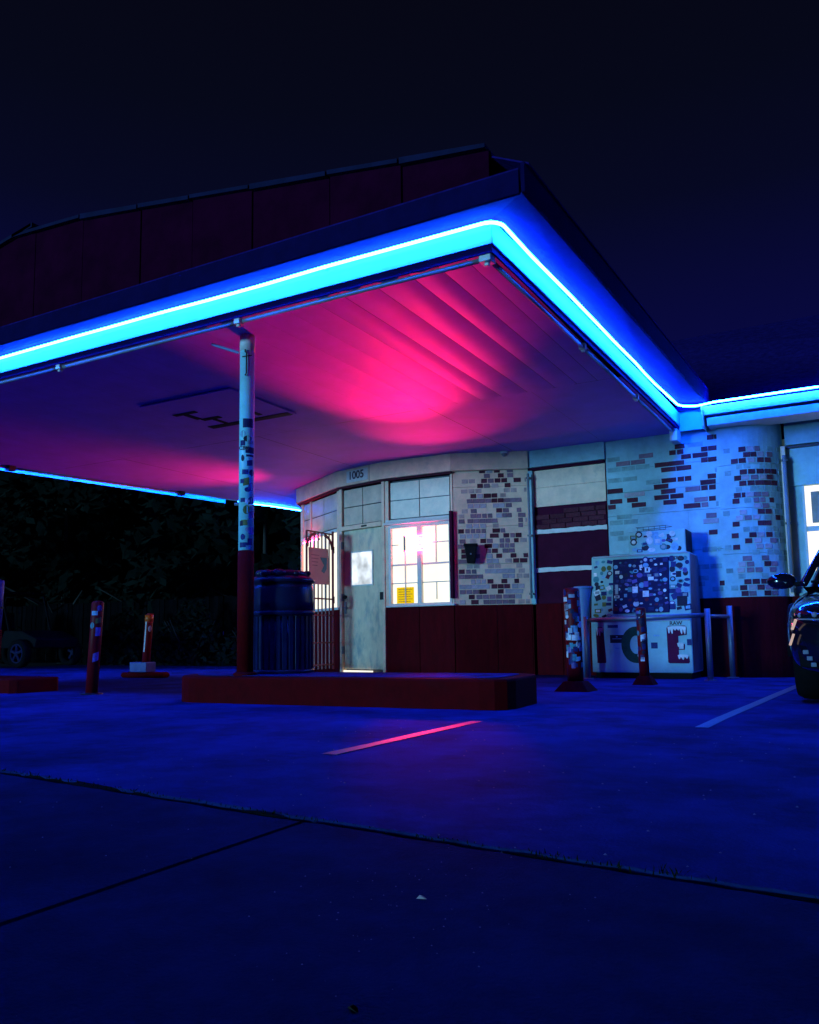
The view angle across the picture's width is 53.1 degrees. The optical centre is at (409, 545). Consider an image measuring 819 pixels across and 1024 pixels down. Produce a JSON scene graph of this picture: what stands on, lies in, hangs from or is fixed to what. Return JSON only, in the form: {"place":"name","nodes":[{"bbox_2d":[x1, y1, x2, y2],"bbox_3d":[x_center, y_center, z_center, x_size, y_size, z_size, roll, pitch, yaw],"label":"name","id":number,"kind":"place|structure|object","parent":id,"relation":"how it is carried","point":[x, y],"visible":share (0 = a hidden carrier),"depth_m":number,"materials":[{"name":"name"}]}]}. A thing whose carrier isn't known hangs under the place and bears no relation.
{"place":"outdoors","nodes":[
{"label":"outdoors","id":0,"kind":"place"},
{"bbox_2d":[0,641,818,1023],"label":"ground","id":1,"kind":"structure","parent":0,"point":[200,921],"depth_m":1.87,"materials":[{"name":"concrete"}]},
{"bbox_2d":[0,676,57,693],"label":"pump island","id":2,"kind":"structure","parent":1,"relation":"on","point":[18,684],"depth_m":8.09,"materials":[{"name":"red paint"}]},
{"bbox_2d":[0,580,4,653],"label":"pipe post","id":3,"kind":"object","parent":2,"relation":"on","point":[2,583],"visible":1,"depth_m":8.49,"materials":[{"name":"metal"}]},
{"bbox_2d":[1,591,81,667],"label":"parked buggy","id":4,"kind":"object","parent":1,"relation":"on","point":[16,647],"visible":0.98,"depth_m":18.29,"materials":[{"name":"metal"}]},
{"bbox_2d":[0,494,134,611],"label":"dense tree","id":5,"kind":"object","parent":1,"relation":"on","point":[72,530],"visible":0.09,"depth_m":26.97,"materials":[{"name":"green plant"}]},
{"bbox_2d":[0,473,166,663],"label":"dense tree","id":6,"kind":"object","parent":1,"relation":"on","point":[70,573],"visible":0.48,"depth_m":25.84,"materials":[{"name":"green plant"}]},
{"bbox_2d":[80,601,103,694],"bbox_3d":[-2.992,0.959,7.749,0.217,0.875,0.210,-4,-7,29],"label":"bollard","id":7,"kind":"object","parent":1,"relation":"on","point":[94,647],"visible":0.97,"depth_m":7.70,"materials":[{"name":"red metal"}]},
{"bbox_2d":[6,595,236,663],"bbox_3d":[-8.488,2.470,23.637,18.178,1.780,0.101,-4,-7,29],"label":"board fence","id":8,"kind":"object","parent":1,"relation":"on","point":[67,620],"visible":0.31,"depth_m":23.80,"materials":[{"name":"brown wood"}]},
{"bbox_2d":[44,478,237,642],"bbox_3d":[-7.550,-0.462,24.922,7.034,8.092,6.439,-2,-6,8],"label":"dense tree","id":9,"kind":"object","parent":1,"relation":"on","point":[161,572],"visible":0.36,"depth_m":24.50,"materials":[{"name":"green plant"}]},
{"bbox_2d":[0,471,284,653],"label":"wood","id":10,"kind":"object","parent":1,"relation":"on","point":[8,480],"visible":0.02,"depth_m":31.46,"materials":[{"name":"green plant"}]},
{"bbox_2d":[121,672,169,677],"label":"kerb block","id":11,"kind":"structure","parent":1,"relation":"on","point":[145,674],"depth_m":11.29,"materials":[{"name":"red paint"}]},
{"bbox_2d":[130,614,155,671],"bbox_3d":[-3.712,1.352,11.450,0.320,0.810,0.198,-4,-7,29],"label":"bollard","id":12,"kind":"object","parent":11,"relation":"on","point":[145,665],"visible":1,"depth_m":11.41,"materials":[{"name":"red metal"}]},
{"bbox_2d":[142,595,222,665],"bbox_3d":[-5.674,2.140,20.530,1.998,1.826,1.985,1,-7,-16],"label":"shrub","id":13,"kind":"object","parent":1,"relation":"on","point":[186,632],"visible":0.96,"depth_m":20.48,"materials":[{"name":"green plant"}]},
{"bbox_2d":[214,625,236,665],"bbox_3d":[-3.511,2.252,19.742,2.148,1.385,1.551,-4,-7,29],"label":"shrub","id":14,"kind":"object","parent":1,"relation":"on","point":[233,653],"visible":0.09,"depth_m":19.51,"materials":[{"name":"green plant"}]},
{"bbox_2d":[185,505,290,613],"bbox_3d":[-3.932,-1.252,24.744,5.730,9.522,7.316,2,-7,-22],"label":"dense tree","id":15,"kind":"object","parent":1,"relation":"on","point":[271,561],"visible":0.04,"depth_m":24.72,"materials":[{"name":"green plant"}]},
{"bbox_2d":[182,497,300,570],"bbox_3d":[-2.102,-0.723,21.341,6.532,7.678,6.052,4,-8,-34],"label":"dense tree","id":16,"kind":"object","parent":1,"relation":"on","point":[224,522],"visible":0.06,"depth_m":21.17,"materials":[{"name":"green plant"}]},
{"bbox_2d":[348,1004,358,1012],"bbox_3d":[-0.076,0.628,1.113,0.024,0.007,0.008,-7,-9,45],"label":"dry leaf","id":17,"kind":"object","parent":1,"relation":"on","point":[353,1007],"visible":1,"depth_m":1.11,"materials":[{"name":"brown plant"}]},
{"bbox_2d":[182,672,536,709],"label":"pump island","id":18,"kind":"structure","parent":1,"relation":"on","point":[480,691],"depth_m":5.91,"materials":[{"name":"red paint"}]},
{"bbox_2d":[211,334,256,675],"bbox_3d":[-1.423,-0.351,6.718,0.402,2.793,0.207,-4,-7,29],"label":"canopy post","id":19,"kind":"object","parent":18,"relation":"on","point":[245,606],"visible":0.99,"depth_m":6.62,"materials":[{"name":"metal"}]},
{"bbox_2d":[253,569,314,673],"bbox_3d":[-1.074,0.637,6.937,0.544,0.859,0.544,-4,-7,29],"label":"barrel bin","id":20,"kind":"object","parent":18,"relation":"on","point":[284,612],"visible":0.92,"depth_m":6.72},
{"bbox_2d":[322,721,481,754],"bbox_3d":[0.025,0.952,4.131,0.074,0.001,1.472,-4,-7,30],"label":"parking line","id":21,"kind":"object","parent":1,"relation":"on","point":[335,752],"visible":1,"depth_m":3.99,"materials":[{"name":"white paint"}]},
{"bbox_2d":[20,720,797,996],"bbox_3d":[0.388,0.788,2.640,3.177,0.010,3.696,-4,-7,29],"label":"grit","id":22,"kind":"object","parent":1,"relation":"on","point":[448,847],"visible":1,"depth_m":2.25,"materials":[{"name":"grey gravel"}]},
{"bbox_2d":[296,315,818,677],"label":"service station","id":23,"kind":"object","parent":1,"relation":"on","point":[732,486],"visible":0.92,"depth_m":11.04,"materials":[{"name":"white brick"}]},
{"bbox_2d":[304,503,309,536],"bbox_3d":[-1.686,-0.424,13.661,0.049,0.550,0.280,3,-7,-29],"label":"transom window","id":24,"kind":"structure","parent":23,"relation":"in","point":[306,507],"depth_m":13.65,"materials":[{"name":"glass"}]},
{"bbox_2d":[305,530,334,669],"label":"barred gate","id":25,"kind":"structure","parent":23,"relation":"attached to","point":[308,539],"depth_m":12.01,"materials":[{"name":"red metal"}]},
{"bbox_2d":[308,547,328,584],"bbox_3d":[-1.321,0.295,11.967,0.012,0.540,0.500,-4,-7,29],"label":"poster","id":26,"kind":"object","parent":25,"relation":"attached to","point":[318,565],"visible":0.98,"depth_m":11.97,"materials":[{"name":"paper"}]},
{"bbox_2d":[304,533,336,608],"bbox_3d":[-1.430,0.431,13.127,0.040,1.155,1.441,3,-7,-29],"label":"window","id":27,"kind":"structure","parent":23,"relation":"in","point":[335,534],"depth_m":12.83,"materials":[{"name":"glass"}]},
{"bbox_2d":[312,493,336,533],"bbox_3d":[-1.339,-0.497,13.045,0.049,0.550,1.001,3,-7,-29],"label":"transom window","id":28,"kind":"structure","parent":23,"relation":"in","point":[324,510],"depth_m":12.99,"materials":[{"name":"glass"}]},
{"bbox_2d":[0,143,708,509],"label":"canopy","id":29,"kind":"object","parent":23,"relation":"attached to","point":[488,339],"visible":0.91,"depth_m":7.20,"materials":[{"name":"metal"}]},
{"bbox_2d":[0,221,818,510],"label":"neon light","id":30,"kind":"object","parent":29,"relation":"attached to","point":[532,257],"visible":0.91,"depth_m":6.46,"materials":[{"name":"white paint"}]},
{"bbox_2d":[500,451,507,456],"bbox_3d":[1.298,-1.266,11.256,0.110,0.080,0.108,-4,-7,29],"label":"dome camera","id":31,"kind":"object","parent":29,"relation":"attached to","point":[503,453],"visible":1,"depth_m":11.22,"materials":[{"name":"white paint"}]},
{"bbox_2d":[342,527,382,669],"bbox_3d":[-0.693,0.765,11.974,0.867,2.050,0.171,-6,-8,42],"label":"door","id":32,"kind":"structure","parent":23,"relation":"in","point":[363,594],"depth_m":12.01,"materials":[{"name":"paint"}]},
{"bbox_2d":[344,484,381,525],"bbox_3d":[-0.678,-0.602,12.175,0.814,0.550,0.049,-6,-8,42],"label":"transom window","id":33,"kind":"structure","parent":23,"relation":"in","point":[362,505],"depth_m":12.16,"materials":[{"name":"glass"}]},
{"bbox_2d":[397,587,413,603],"bbox_3d":[-0.058,0.699,11.589,0.275,0.230,0.009,-4,-7,29],"label":"notice","id":34,"kind":"object","parent":23,"relation":"attached to","point":[401,595],"visible":1,"depth_m":11.59,"materials":[{"name":"yellow paper"}]},
{"bbox_2d":[403,534,429,551],"bbox_3d":[0.103,-0.042,11.507,0.415,0.230,0.016,-4,-7,28],"label":"neon sign","id":35,"kind":"object","parent":23,"relation":"attached to","point":[415,542],"visible":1,"depth_m":11.51,"materials":[{"name":"glass"}]},
{"bbox_2d":[390,476,450,519],"bbox_3d":[0.152,-0.673,11.610,0.950,0.535,0.049,-4,-7,28],"label":"transom window","id":36,"kind":"structure","parent":23,"relation":"in","point":[424,497],"depth_m":11.58,"materials":[{"name":"glass"}]},
{"bbox_2d":[386,521,455,607],"bbox_3d":[0.153,0.261,11.473,1.070,1.170,0.110,-4,-7,28],"label":"window","id":37,"kind":"structure","parent":23,"relation":"in","point":[427,571],"depth_m":11.49,"materials":[{"name":"glass"}]},
{"bbox_2d":[464,543,477,563],"bbox_3d":[0.833,0.103,11.134,0.190,0.260,0.170,-1,-6,5],"label":"wall lamp","id":38,"kind":"object","parent":23,"relation":"attached to","point":[470,550],"depth_m":11.08,"materials":[{"name":"black plastic"}]},
{"bbox_2d":[533,463,608,603],"bbox_3d":[2.172,0.323,10.922,1.000,2.780,0.088,-4,-7,29],"label":"garage door","id":39,"kind":"structure","parent":23,"relation":"in","point":[571,525],"depth_m":10.97,"materials":[{"name":"paint"}]},
{"bbox_2d":[802,485,818,573],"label":"window","id":40,"kind":"structure","parent":23,"relation":"in","point":[810,494],"depth_m":9.84,"materials":[{"name":"glass"}]},
{"bbox_2d":[554,588,596,691],"bbox_3d":[1.506,0.855,7.494,0.326,0.946,0.326,-4,-7,29],"label":"bollard","id":41,"kind":"object","parent":1,"relation":"on","point":[575,682],"visible":0.98,"depth_m":7.43,"materials":[{"name":"red metal"}]},
{"bbox_2d":[632,607,657,684],"bbox_3d":[2.395,1.026,8.394,0.222,0.796,0.222,-4,-7,29],"label":"bollard","id":42,"kind":"object","parent":1,"relation":"on","point":[645,677],"visible":0.95,"depth_m":8.35,"materials":[{"name":"red metal"}]},
{"bbox_2d":[591,551,702,678],"bbox_3d":[2.865,0.858,9.936,1.184,1.495,0.631,-4,-7,29],"label":"ice cooler","id":43,"kind":"object","parent":1,"relation":"on","point":[652,584],"visible":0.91,"depth_m":9.70,"materials":[{"name":"white metal"}]},
{"bbox_2d":[613,557,669,613],"bbox_3d":[2.752,0.470,9.767,0.660,0.659,0.110,-4,-7,29],"label":"door","id":44,"kind":"structure","parent":43,"relation":"in","point":[625,569],"depth_m":9.75,"materials":[{"name":"metal"}]},
{"bbox_2d":[629,528,691,554],"bbox_3d":[3.070,-0.030,10.030,0.676,0.288,0.385,-4,-7,29],"label":"compressor box","id":45,"kind":"object","parent":43,"relation":"on","point":[661,541],"visible":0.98,"depth_m":9.86,"materials":[{"name":"white metal"}]},
{"bbox_2d":[583,606,738,680],"bbox_3d":[2.923,1.141,9.634,1.650,0.848,0.866,-4,-7,29],"label":"guard rail","id":46,"kind":"object","parent":1,"relation":"on","point":[707,615],"visible":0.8,"depth_m":9.52,"materials":[{"name":"metal"}]},
{"bbox_2d":[696,685,795,727],"bbox_3d":[2.687,1.153,6.174,0.075,0.029,4.456,-5,-7,31],"label":"parking line","id":47,"kind":"object","parent":1,"relation":"on","point":[710,723],"visible":0.85,"depth_m":5.29,"materials":[{"name":"white paint"}]},
{"bbox_2d":[766,550,818,698],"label":"parked car","id":48,"kind":"object","parent":1,"relation":"on","point":[803,630],"visible":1,"depth_m":5.58,"materials":[{"name":"paint"}]},
{"bbox_2d":[0,773,818,903],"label":"joint dirt","id":49,"kind":"structure","parent":0,"point":[784,896],"depth_m":2.40,"materials":[{"name":"brown soil"}]},
{"bbox_2d":[2,768,816,898],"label":"weeds","id":50,"kind":"object","parent":49,"relation":"on","point":[618,864],"visible":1,"depth_m":1.90,"materials":[{"name":"green plant"}]},
{"bbox_2d":[0,0,818,634],"label":"sky","id":51,"kind":"structure","parent":0,"point":[681,137],"materials":[{"name":"black"}]},
{"bbox_2d":[574,586,591,677],"bbox_3d":[2.144,1.051,10.039,0.232,1.110,0.232,-4,-7,29],"label":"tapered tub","id":52,"kind":"object","parent":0,"point":[585,597],"visible":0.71,"depth_m":10.00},
{"bbox_2d":[636,525,671,531],"bbox_3d":[3.004,-0.204,10.046,0.367,0.054,0.272,-6,-8,41],"label":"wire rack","id":53,"kind":"object","parent":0,"point":[665,527],"visible":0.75,"depth_m":9.98,"materials":[{"name":"metal"}]}
]}

